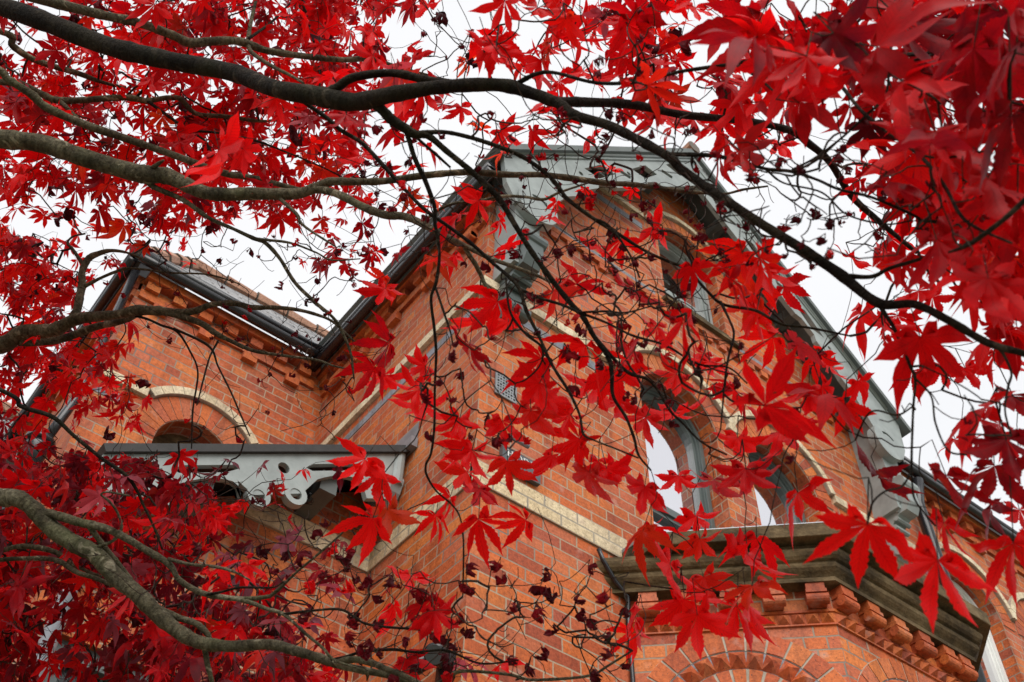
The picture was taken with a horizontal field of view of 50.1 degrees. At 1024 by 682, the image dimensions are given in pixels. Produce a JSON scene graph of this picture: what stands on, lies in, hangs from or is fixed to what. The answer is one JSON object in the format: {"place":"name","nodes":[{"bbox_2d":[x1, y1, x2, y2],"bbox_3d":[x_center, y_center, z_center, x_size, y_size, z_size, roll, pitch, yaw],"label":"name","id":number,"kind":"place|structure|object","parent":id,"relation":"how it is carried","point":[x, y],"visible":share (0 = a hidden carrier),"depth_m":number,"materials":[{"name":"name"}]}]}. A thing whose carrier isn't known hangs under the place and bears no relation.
{"place":"outdoors","nodes":[
{"label":"outdoors","id":0,"kind":"place"},
{"bbox_2d":[0,0,1023,681],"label":"maple tree","id":1,"kind":"object","parent":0,"point":[946,188],"visible":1,"depth_m":1.56,"materials":[{"name":"red plant"}]},
{"bbox_2d":[0,141,1023,681],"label":"brick house","id":2,"kind":"structure","parent":0,"point":[830,619],"depth_m":6.76,"materials":[{"name":"red brick"}]},
{"bbox_2d":[43,639,153,681],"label":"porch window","id":3,"kind":"structure","parent":2,"relation":"in","point":[100,674],"depth_m":4.71,"materials":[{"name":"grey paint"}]},
{"bbox_2d":[304,491,313,504],"bbox_3d":[-1.082,0.872,5.931,0.121,0.141,0.206,10,-50,-7],"label":"wall camera","id":4,"kind":"object","parent":2,"relation":"attached to","point":[309,500],"depth_m":5.84,"materials":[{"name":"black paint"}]},
{"bbox_2d":[417,641,455,681],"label":"security light","id":5,"kind":"object","parent":2,"relation":"attached to","point":[436,662],"visible":0.32,"depth_m":4.66,"materials":[{"name":"black paint"}]},
{"bbox_2d":[499,438,540,486],"bbox_3d":[0.058,0.625,5.788,0.255,0.196,0.088,31,-55,-23],"label":"name sign","id":6,"kind":"object","parent":2,"relation":"attached to","point":[503,450],"visible":0.33,"depth_m":5.78,"materials":[{"name":"metal"}]},
{"bbox_2d":[641,385,714,530],"bbox_3d":[0.997,0.942,6.947,0.692,1.746,0.080,31,-55,-23],"label":"window","id":7,"kind":"structure","parent":2,"relation":"in","point":[678,442],"depth_m":7.23,"materials":[{"name":"white glass"}]},
{"bbox_2d":[658,239,712,323],"bbox_3d":[1.337,-0.426,8.855,0.652,1.116,0.080,31,-55,-23],"label":"window","id":8,"kind":"structure","parent":2,"relation":"in","point":[673,253],"depth_m":9.02,"materials":[{"name":"grey glass"}]},
{"bbox_2d":[748,451,805,524],"bbox_3d":[1.785,1.419,7.337,0.692,1.746,0.080,31,-55,-23],"label":"window","id":9,"kind":"structure","parent":2,"relation":"in","point":[764,496],"depth_m":7.80,"materials":[{"name":"white glass"}]},
{"bbox_2d":[596,522,990,681],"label":"bay window","id":10,"kind":"structure","parent":2,"relation":"in","point":[827,628],"depth_m":5.59,"materials":[{"name":"orange brick"}]},
{"bbox_2d":[952,580,1008,681],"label":"window","id":11,"kind":"structure","parent":2,"relation":"in","point":[991,663],"depth_m":8.36,"materials":[{"name":"white glass"}]},
{"bbox_2d":[0,0,1023,531],"label":"sky","id":12,"kind":"structure","parent":0,"point":[829,295],"materials":[{"name":"white"}]}
]}

